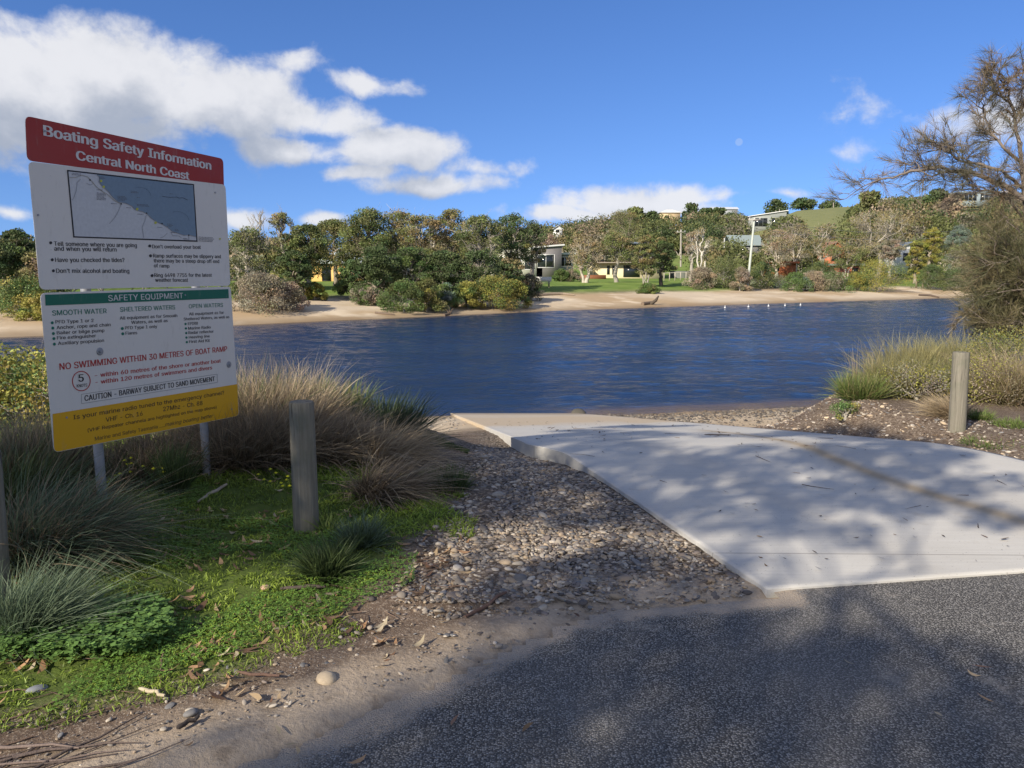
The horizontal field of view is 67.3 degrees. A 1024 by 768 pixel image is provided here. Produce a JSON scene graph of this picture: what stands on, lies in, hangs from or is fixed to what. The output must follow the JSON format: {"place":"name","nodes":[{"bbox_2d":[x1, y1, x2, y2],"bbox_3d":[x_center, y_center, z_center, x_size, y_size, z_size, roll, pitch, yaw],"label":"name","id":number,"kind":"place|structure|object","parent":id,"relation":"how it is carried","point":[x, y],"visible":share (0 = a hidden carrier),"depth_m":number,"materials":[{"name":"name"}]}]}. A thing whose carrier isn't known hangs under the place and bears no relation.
{"place":"outdoors","nodes":[
{"label":"outdoors","id":0,"kind":"place"},
{"bbox_2d":[0,207,1023,767],"bbox_3d":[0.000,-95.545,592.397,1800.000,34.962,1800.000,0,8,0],"label":"ground","id":1,"kind":"structure","parent":0,"point":[342,701],"depth_m":3.71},
{"bbox_2d":[0,451,11,600],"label":"timber bollard","id":2,"kind":"object","parent":1,"relation":"on","point":[4,551],"visible":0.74,"depth_m":3.63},
{"bbox_2d":[0,238,34,278],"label":"gum tree","id":3,"kind":"object","parent":1,"relation":"on","point":[14,254],"visible":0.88,"depth_m":49.25,"materials":[{"name":"green plant"}]},
{"bbox_2d":[0,227,35,276],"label":"gum tree","id":4,"kind":"object","parent":1,"relation":"on","point":[18,235],"visible":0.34,"depth_m":50.72,"materials":[{"name":"green plant"}]},
{"bbox_2d":[0,314,49,428],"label":"shrub","id":5,"kind":"object","parent":1,"relation":"on","point":[6,363],"visible":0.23,"depth_m":7.23,"materials":[{"name":"green plant"}]},
{"bbox_2d":[0,345,50,434],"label":"shrub","id":6,"kind":"object","parent":1,"relation":"on","point":[37,379],"visible":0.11,"depth_m":6.83,"materials":[{"name":"green plant"}]},
{"bbox_2d":[0,275,55,317],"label":"beach shrub","id":7,"kind":"object","parent":1,"relation":"on","point":[12,296],"visible":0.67,"depth_m":42.01,"materials":[{"name":"green plant"}]},
{"bbox_2d":[13,293,42,320],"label":"beach shrub","id":8,"kind":"object","parent":1,"relation":"on","point":[31,304],"visible":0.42,"depth_m":40.26,"materials":[{"name":"yellow plant"}]},
{"bbox_2d":[0,395,122,490],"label":"grass tussock","id":9,"kind":"object","parent":1,"relation":"on","point":[22,439],"depth_m":4.96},
{"bbox_2d":[0,398,127,493],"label":"grass tussock","id":10,"kind":"object","parent":1,"relation":"on","point":[81,455],"depth_m":5.08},
{"bbox_2d":[0,419,139,524],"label":"grass tussock","id":11,"kind":"object","parent":1,"relation":"on","point":[17,476],"depth_m":4.75,"materials":[{"name":"plant"}]},
{"bbox_2d":[0,540,171,677],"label":"grass tussock","id":12,"kind":"object","parent":1,"relation":"on","point":[19,613],"depth_m":3.28,"materials":[{"name":"plant"}]},
{"bbox_2d":[0,588,176,662],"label":"mallow patch","id":13,"kind":"object","parent":1,"relation":"on","point":[101,638],"visible":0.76,"depth_m":3.19,"materials":[{"name":"green plant"}]},
{"bbox_2d":[0,713,190,767],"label":"bark strips","id":14,"kind":"object","parent":1,"relation":"on","point":[49,762],"visible":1,"depth_m":2.52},
{"bbox_2d":[0,445,241,594],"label":"grass tussock","id":15,"kind":"object","parent":1,"relation":"on","point":[95,525],"depth_m":4.09,"materials":[{"name":"plant"}]},
{"bbox_2d":[50,431,212,498],"bbox_3d":[-2.699,0.537,5.453,1.284,0.526,1.408,0,8,0],"label":"grass tussock","id":16,"kind":"object","parent":1,"relation":"on","point":[135,468],"depth_m":5.26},
{"bbox_2d":[25,117,238,507],"bbox_3d":[-2.391,-0.236,5.064,0.100,2.682,1.484,4,9,23],"label":"information sign","id":17,"kind":"object","parent":1,"relation":"on","point":[111,211],"visible":1,"depth_m":4.85,"materials":[{"name":"metal"}]},
{"bbox_2d":[89,424,237,497],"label":"grass tussock","id":18,"kind":"object","parent":1,"relation":"on","point":[141,440],"depth_m":5.54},
{"bbox_2d":[114,430,220,495],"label":"grass tussock","id":19,"kind":"object","parent":1,"relation":"on","point":[178,464],"depth_m":5.20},
{"bbox_2d":[1,467,427,711],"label":"clover","id":20,"kind":"object","parent":1,"relation":"on","point":[140,669],"visible":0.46,"depth_m":3.68,"materials":[{"name":"green plant"}]},
{"bbox_2d":[0,471,473,702],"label":"leaf litter","id":21,"kind":"object","parent":1,"relation":"on","point":[227,685],"visible":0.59,"depth_m":3.49,"materials":[{"name":"brown plant"}]},
{"bbox_2d":[0,539,475,744],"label":"twig litter","id":22,"kind":"object","parent":1,"relation":"on","point":[423,563],"visible":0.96,"depth_m":3.21,"materials":[{"name":"brown plant"}]},
{"bbox_2d":[0,416,478,732],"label":"lawn grass","id":23,"kind":"structure","parent":1,"relation":"on","point":[336,502],"depth_m":4.08,"materials":[{"name":"plant"}]},
{"bbox_2d":[132,350,357,455],"bbox_3d":[-2.311,0.171,6.581,2.122,1.023,2.307,0,8,0],"label":"grass tussock","id":24,"kind":"object","parent":1,"relation":"on","point":[264,391],"depth_m":6.45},
{"bbox_2d":[125,375,374,492],"bbox_3d":[-2.083,0.443,5.959,1.940,0.920,1.759,0,8,0],"label":"grass tussock","id":25,"kind":"object","parent":1,"relation":"on","point":[237,462],"depth_m":5.71,"materials":[{"name":"plant"}]},
{"bbox_2d":[228,225,275,280],"bbox_3d":[-20.442,-9.708,59.189,4.881,5.424,3.895,0,8,0],"label":"gum tree","id":26,"kind":"object","parent":1,"relation":"on","point":[241,240],"visible":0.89,"depth_m":58.85,"materials":[{"name":"green plant"}]},
{"bbox_2d":[231,270,298,316],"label":"beach shrub","id":27,"kind":"object","parent":1,"relation":"on","point":[254,281],"visible":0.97,"depth_m":48.04,"materials":[{"name":"grey plant"}]},
{"bbox_2d":[165,379,393,485],"bbox_3d":[-1.939,0.382,6.166,2.082,0.884,1.979,8,11,42],"label":"grass tussock","id":28,"kind":"object","parent":1,"relation":"on","point":[287,462],"depth_m":5.97,"materials":[{"name":"plant"}]},
{"bbox_2d":[266,207,295,270],"bbox_3d":[-18.635,-11.216,62.995,2.781,7.114,2.480,5,10,31],"label":"gum tree","id":29,"kind":"object","parent":1,"relation":"on","point":[279,218],"visible":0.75,"depth_m":62.50,"materials":[{"name":"green plant"}]},
{"bbox_2d":[264,281,310,310],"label":"beach shrub","id":30,"kind":"object","parent":1,"relation":"on","point":[299,296],"visible":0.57,"depth_m":49.75,"materials":[{"name":"green plant"}]},
{"bbox_2d":[275,250,313,288],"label":"gum tree","id":31,"kind":"object","parent":1,"relation":"on","point":[297,274],"visible":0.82,"depth_m":55.05,"materials":[{"name":"green plant"}]},
{"bbox_2d":[289,400,318,533],"bbox_3d":[-1.253,0.648,4.661,0.156,1.099,0.157,0,8,0],"label":"timber bollard","id":32,"kind":"object","parent":1,"relation":"on","point":[303,461],"visible":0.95,"depth_m":4.58,"materials":[{"name":"wood"}]},
{"bbox_2d":[218,342,392,444],"bbox_3d":[-2.147,0.171,6.729,2.292,1.118,2.382,0,8,0],"label":"grass tussock","id":33,"kind":"object","parent":1,"relation":"on","point":[292,386],"depth_m":6.66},
{"bbox_2d":[277,220,334,283],"bbox_3d":[-16.986,-10.691,63.170,4.522,6.156,3.730,0,8,0],"label":"gum tree","id":34,"kind":"object","parent":1,"relation":"on","point":[310,247],"visible":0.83,"depth_m":62.48,"materials":[{"name":"green plant"}]},
{"bbox_2d":[260,527,404,596],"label":"grass tussock","id":35,"kind":"object","parent":1,"relation":"on","point":[315,563],"depth_m":3.95,"materials":[{"name":"plant"}]},
{"bbox_2d":[311,219,358,285],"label":"gum tree","id":36,"kind":"object","parent":1,"relation":"on","point":[329,228],"visible":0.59,"depth_m":70.00,"materials":[{"name":"green plant"}]},
{"bbox_2d":[260,387,420,484],"bbox_3d":[-1.599,0.454,6.412,1.797,0.823,1.790,0,8,0],"label":"grass tussock","id":37,"kind":"object","parent":1,"relation":"on","point":[351,439],"depth_m":6.24,"materials":[{"name":"plant"}]},
{"bbox_2d":[0,540,697,767],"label":"verge grit","id":38,"kind":"object","parent":1,"relation":"on","point":[190,711],"visible":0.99,"depth_m":3.08,"materials":[{"name":"gravel"}]},
{"bbox_2d":[331,259,371,297],"bbox_3d":[-12.218,-7.871,58.438,2.956,3.260,2.408,-5,10,-31],"label":"gum tree","id":39,"kind":"object","parent":1,"relation":"on","point":[339,287],"visible":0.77,"depth_m":58.02,"materials":[{"name":"green plant"}]},
{"bbox_2d":[290,370,418,413],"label":"grass tussock","id":40,"kind":"object","parent":1,"relation":"on","point":[349,389],"depth_m":7.34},
{"bbox_2d":[307,507,412,555],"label":"grass tussock","id":41,"kind":"object","parent":1,"relation":"on","point":[372,536],"depth_m":4.35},
{"bbox_2d":[348,284,389,305],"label":"beach shrub","id":42,"kind":"object","parent":1,"relation":"on","point":[366,295],"visible":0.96,"depth_m":55.17,"materials":[{"name":"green plant"}]},
{"bbox_2d":[336,203,402,265],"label":"gum tree","id":43,"kind":"object","parent":1,"relation":"on","point":[364,222],"visible":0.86,"depth_m":68.09,"materials":[{"name":"green plant"}]},
{"bbox_2d":[348,244,400,290],"bbox_3d":[-10.009,-8.161,57.493,3.519,4.586,3.378,-7,11,-41],"label":"gum tree","id":44,"kind":"object","parent":1,"relation":"on","point":[376,265],"visible":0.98,"depth_m":56.78,"materials":[{"name":"green plant"}]},
{"bbox_2d":[337,385,449,438],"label":"grass tussock","id":45,"kind":"object","parent":1,"relation":"on","point":[379,407],"depth_m":7.04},
{"bbox_2d":[372,207,418,274],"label":"gum tree","id":46,"kind":"object","parent":1,"relation":"on","point":[398,218],"visible":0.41,"depth_m":69.99,"materials":[{"name":"green plant"}]},
{"bbox_2d":[375,278,425,312],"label":"beach shrub","id":47,"kind":"object","parent":1,"relation":"on","point":[406,289],"visible":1,"depth_m":52.78,"materials":[{"name":"green plant"}]},
{"bbox_2d":[319,432,484,515],"bbox_3d":[-0.740,0.746,5.363,1.511,0.782,1.466,0,8,0],"label":"grass tussock","id":48,"kind":"object","parent":1,"relation":"on","point":[378,484],"depth_m":5.29,"materials":[{"name":"plant"}]},
{"bbox_2d":[344,386,471,444],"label":"grass tussock","id":49,"kind":"object","parent":1,"relation":"on","point":[417,411],"depth_m":7.14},
{"bbox_2d":[390,245,434,284],"bbox_3d":[-7.739,-8.406,59.319,3.887,4.526,3.428,0,8,0],"label":"gum tree","id":50,"kind":"object","parent":1,"relation":"on","point":[408,255],"visible":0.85,"depth_m":58.69,"materials":[{"name":"green plant"}]},
{"bbox_2d":[328,401,500,473],"bbox_3d":[-0.909,0.628,6.371,1.791,1.012,1.775,0,8,0],"label":"grass tussock","id":51,"kind":"object","parent":1,"relation":"on","point":[390,444],"depth_m":6.25,"materials":[{"name":"plant"}]},
{"bbox_2d":[396,211,451,266],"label":"gum tree","id":52,"kind":"object","parent":1,"relation":"on","point":[419,239],"visible":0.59,"depth_m":68.48,"materials":[{"name":"green plant"}]},
{"bbox_2d":[408,277,449,312],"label":"beach shrub","id":53,"kind":"object","parent":1,"relation":"on","point":[430,295],"visible":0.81,"depth_m":53.83,"materials":[{"name":"green plant"}]},
{"bbox_2d":[421,249,464,301],"bbox_3d":[-5.368,-8.395,59.490,4.017,4.577,3.714,0,8,0],"label":"gum tree","id":54,"kind":"object","parent":1,"relation":"on","point":[451,261],"visible":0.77,"depth_m":58.74,"materials":[{"name":"green plant"}]},
{"bbox_2d":[436,282,463,308],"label":"beach shrub","id":55,"kind":"object","parent":1,"relation":"on","point":[448,292],"visible":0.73,"depth_m":55.77,"materials":[{"name":"green plant"}]},
{"bbox_2d":[425,207,475,276],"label":"gum tree","id":56,"kind":"object","parent":1,"relation":"on","point":[449,216],"visible":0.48,"depth_m":70.27,"materials":[{"name":"green plant"}]},
{"bbox_2d":[414,458,487,493],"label":"grass tussock","id":57,"kind":"object","parent":1,"relation":"on","point":[459,484],"depth_m":5.56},
{"bbox_2d":[453,278,488,308],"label":"beach shrub","id":58,"kind":"object","parent":1,"relation":"on","point":[466,292],"visible":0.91,"depth_m":56.70,"materials":[{"name":"green plant"}]},
{"bbox_2d":[441,211,508,276],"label":"gum tree","id":59,"kind":"object","parent":1,"relation":"on","point":[479,224],"visible":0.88,"depth_m":66.51,"materials":[{"name":"green plant"}]},
{"bbox_2d":[454,248,502,301],"bbox_3d":[-2.519,-8.328,59.175,3.858,4.890,3.306,-4,9,-23],"label":"gum tree","id":60,"kind":"object","parent":1,"relation":"on","point":[478,271],"visible":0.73,"depth_m":58.89,"materials":[{"name":"green plant"}]},
{"bbox_2d":[0,272,957,297],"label":"undergrowth","id":61,"kind":"object","parent":1,"relation":"on","point":[233,287],"visible":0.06,"depth_m":86.42,"materials":[{"name":"green plant"}]},
{"bbox_2d":[460,267,523,310],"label":"beach shrub","id":62,"kind":"object","parent":1,"relation":"on","point":[498,287],"visible":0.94,"depth_m":57.44,"materials":[{"name":"green plant"}]},
{"bbox_2d":[493,256,529,294],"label":"gum tree","id":63,"kind":"object","parent":1,"relation":"on","point":[511,266],"visible":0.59,"depth_m":62.97,"materials":[{"name":"green plant"}]},
{"bbox_2d":[0,191,1023,291],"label":"hillside wood","id":64,"kind":"object","parent":1,"relation":"on","point":[719,227],"visible":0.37,"depth_m":169.81,"materials":[{"name":"green plant"}]},
{"bbox_2d":[492,212,536,260],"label":"gum tree","id":65,"kind":"object","parent":1,"relation":"on","point":[513,222],"visible":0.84,"depth_m":70.23,"materials":[{"name":"green plant"}]},
{"bbox_2d":[514,220,548,287],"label":"gum tree","id":66,"kind":"object","parent":1,"relation":"on","point":[536,228],"visible":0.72,"depth_m":74.72,"materials":[{"name":"green plant"}]},
{"bbox_2d":[534,244,564,276],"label":"house","id":67,"kind":"structure","parent":1,"relation":"on","point":[550,264],"depth_m":110.58,"materials":[{"name":"white"}]},
{"bbox_2d":[366,444,752,620],"bbox_3d":[0.280,0.852,5.838,1.969,0.309,4.589,0,8,0],"label":"pebble bed","id":68,"kind":"object","parent":1,"relation":"on","point":[523,582],"visible":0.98,"depth_m":4.41,"materials":[{"name":"gravel"}]},
{"bbox_2d":[563,235,603,282],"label":"banksia tree","id":69,"kind":"object","parent":1,"relation":"on","point":[581,261],"visible":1,"depth_m":88.46,"materials":[{"name":"green plant"}]},
{"bbox_2d":[593,227,635,281],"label":"gum tree","id":70,"kind":"object","parent":1,"relation":"on","point":[620,240],"visible":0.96,"depth_m":90.16,"materials":[{"name":"green plant"}]},
{"bbox_2d":[602,208,642,241],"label":"gum tree","id":71,"kind":"object","parent":1,"relation":"on","point":[620,213],"visible":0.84,"depth_m":171.04,"materials":[{"name":"green plant"}]},
{"bbox_2d":[587,242,663,278],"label":"house","id":72,"kind":"structure","parent":1,"relation":"on","point":[625,270],"depth_m":116.76,"materials":[{"name":"white"}]},
{"bbox_2d":[631,234,660,282],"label":"gum tree","id":73,"kind":"object","parent":1,"relation":"on","point":[644,266],"visible":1,"depth_m":82.53,"materials":[{"name":"green plant"}]},
{"bbox_2d":[651,237,677,285],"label":"gum tree","id":74,"kind":"object","parent":1,"relation":"on","point":[667,256],"visible":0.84,"depth_m":86.22,"materials":[{"name":"green plant"}]},
{"bbox_2d":[681,265,717,288],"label":"beach shrub","id":75,"kind":"object","parent":1,"relation":"on","point":[700,273],"visible":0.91,"depth_m":84.76,"materials":[{"name":"beige plant"}]},
{"bbox_2d":[702,245,757,288],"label":"beach shrub","id":76,"kind":"object","parent":1,"relation":"on","point":[723,264],"visible":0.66,"depth_m":86.61,"materials":[{"name":"green plant"}]},
{"bbox_2d":[450,413,1023,597],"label":"boat ramp","id":77,"kind":"object","parent":1,"relation":"on","point":[696,470],"visible":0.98,"depth_m":5.53,"materials":[{"name":"concrete"}]},
{"bbox_2d":[596,398,884,426],"bbox_3d":[4.870,0.415,13.254,6.344,1.541,9.194,0,8,0],"label":"tide wrack","id":78,"kind":"object","parent":1,"relation":"on","point":[770,411],"visible":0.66,"depth_m":15.96,"materials":[{"name":"plant"}]},
{"bbox_2d":[747,261,780,288],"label":"beach shrub","id":79,"kind":"object","parent":1,"relation":"on","point":[762,268],"visible":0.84,"depth_m":88.72,"materials":[{"name":"green plant"}]},
{"bbox_2d":[747,210,788,231],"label":"house","id":80,"kind":"structure","parent":1,"relation":"on","point":[760,224],"depth_m":220.48,"materials":[{"name":"white"}]},
{"bbox_2d":[759,229,794,277],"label":"gum tree","id":81,"kind":"object","parent":1,"relation":"on","point":[781,239],"visible":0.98,"depth_m":109.93,"materials":[{"name":"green plant"}]},
{"bbox_2d":[775,270,814,291],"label":"beach shrub","id":82,"kind":"object","parent":1,"relation":"on","point":[801,283],"visible":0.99,"depth_m":86.74,"materials":[{"name":"green plant"}]},
{"bbox_2d":[781,223,814,271],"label":"gum tree","id":83,"kind":"object","parent":1,"relation":"on","point":[796,230],"visible":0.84,"depth_m":115.78,"materials":[{"name":"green plant"}]},
{"bbox_2d":[805,222,840,271],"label":"gum tree","id":84,"kind":"object","parent":1,"relation":"on","point":[827,232],"visible":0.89,"depth_m":115.75,"materials":[{"name":"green plant"}]},
{"bbox_2d":[815,270,854,292],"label":"beach shrub","id":85,"kind":"object","parent":1,"relation":"on","point":[837,278],"visible":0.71,"depth_m":88.38,"materials":[{"name":"green plant"}]},
{"bbox_2d":[821,242,873,276],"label":"gum tree","id":86,"kind":"object","parent":1,"relation":"on","point":[846,258],"visible":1,"depth_m":102.19,"materials":[{"name":"green plant"}]},
{"bbox_2d":[806,363,915,401],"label":"grass tussock","id":87,"kind":"object","parent":1,"relation":"on","point":[857,389],"depth_m":9.52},
{"bbox_2d":[846,207,914,276],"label":"gum tree","id":88,"kind":"object","parent":1,"relation":"on","point":[887,229],"visible":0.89,"depth_m":113.61,"materials":[{"name":"green plant"}]},
{"bbox_2d":[847,255,916,292],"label":"beach shrub","id":89,"kind":"object","parent":1,"relation":"on","point":[878,272],"visible":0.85,"depth_m":89.33,"materials":[{"name":"green plant"}]},
{"bbox_2d":[758,396,1023,457],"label":"bank pebbles","id":90,"kind":"object","parent":1,"relation":"on","point":[911,425],"visible":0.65,"depth_m":8.51,"materials":[{"name":"gravel"}]},
{"bbox_2d":[877,239,905,274],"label":"tea tree","id":91,"kind":"object","parent":1,"relation":"on","point":[889,254],"visible":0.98,"depth_m":109.97,"materials":[{"name":"grey plant"}]},
{"bbox_2d":[832,350,969,399],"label":"grass tussock","id":92,"kind":"object","parent":1,"relation":"on","point":[876,368],"depth_m":9.82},
{"bbox_2d":[831,326,979,374],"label":"grass tussock","id":93,"kind":"object","parent":1,"relation":"on","point":[934,357],"depth_m":10.93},
{"bbox_2d":[870,358,950,402],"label":"shrub","id":94,"kind":"object","parent":1,"relation":"on","point":[931,382],"visible":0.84,"depth_m":9.47,"materials":[{"name":"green plant"}]},
{"bbox_2d":[904,240,928,283],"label":"wattle tree","id":95,"kind":"object","parent":1,"relation":"on","point":[915,253],"visible":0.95,"depth_m":106.22,"materials":[{"name":"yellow plant"}]},
{"bbox_2d":[810,41,1023,360],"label":"sheoak tree","id":96,"kind":"object","parent":1,"relation":"on","point":[996,291],"visible":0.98,"depth_m":12.42,"materials":[{"name":"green plant"}]},
{"bbox_2d":[916,227,943,273],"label":"wattle tree","id":97,"kind":"object","parent":1,"relation":"on","point":[933,236],"visible":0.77,"depth_m":113.64,"materials":[{"name":"yellow plant"}]},
{"bbox_2d":[908,263,951,289],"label":"beach shrub","id":98,"kind":"object","parent":1,"relation":"on","point":[934,269],"visible":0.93,"depth_m":96.62,"materials":[{"name":"green plant"}]},
{"bbox_2d":[875,327,1009,380],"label":"grass tussock","id":99,"kind":"object","parent":1,"relation":"on","point":[944,350],"depth_m":11.34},
{"bbox_2d":[903,386,984,420],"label":"grass tussock","id":100,"kind":"object","parent":1,"relation":"on","point":[938,408],"depth_m":8.31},
{"bbox_2d":[877,325,1022,366],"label":"grass tussock","id":101,"kind":"object","parent":1,"relation":"on","point":[954,345],"depth_m":11.71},
{"bbox_2d":[940,224,972,271],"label":"tree","id":102,"kind":"object","parent":1,"relation":"on","point":[963,235],"visible":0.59,"depth_m":115.84,"materials":[{"name":"green plant"}]},
{"bbox_2d":[948,351,969,432],"bbox_3d":[4.461,0.221,7.685,0.189,1.086,0.160,0,8,0],"label":"timber bollard","id":103,"kind":"object","parent":1,"relation":"on","point":[957,416],"visible":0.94,"depth_m":7.61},
{"bbox_2d":[931,338,1023,410],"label":"shrub","id":104,"kind":"object","parent":1,"relation":"on","point":[1016,363],"depth_m":9.72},
{"bbox_2d":[933,344,1023,410],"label":"shrub","id":105,"kind":"object","parent":1,"relation":"on","point":[1005,399],"depth_m":9.62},
{"bbox_2d":[938,348,1023,403],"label":"shrub","id":106,"kind":"object","parent":1,"relation":"on","point":[980,374],"visible":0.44,"depth_m":9.70,"materials":[{"name":"green plant"}]},
{"bbox_2d":[944,324,1023,368],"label":"shrub","id":107,"kind":"object","parent":1,"relation":"on","point":[1012,348],"visible":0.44,"depth_m":11.26,"materials":[{"name":"green plant"}]},
{"bbox_2d":[0,298,1023,416],"bbox_3d":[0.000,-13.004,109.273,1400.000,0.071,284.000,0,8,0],"label":"water","id":108,"kind":"structure","parent":0,"point":[655,360],"depth_m":29.39,"materials":[{"name":"liquid"}]},
{"bbox_2d":[0,0,1023,244],"label":"sky","id":109,"kind":"structure","parent":0,"point":[552,111],"materials":[{"name":"blue"}]},
{"bbox_2d":[184,573,1023,767],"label":"road","id":110,"kind":"structure","parent":0,"point":[780,682],"depth_m":2.93,"materials":[{"name":"asphalt"}]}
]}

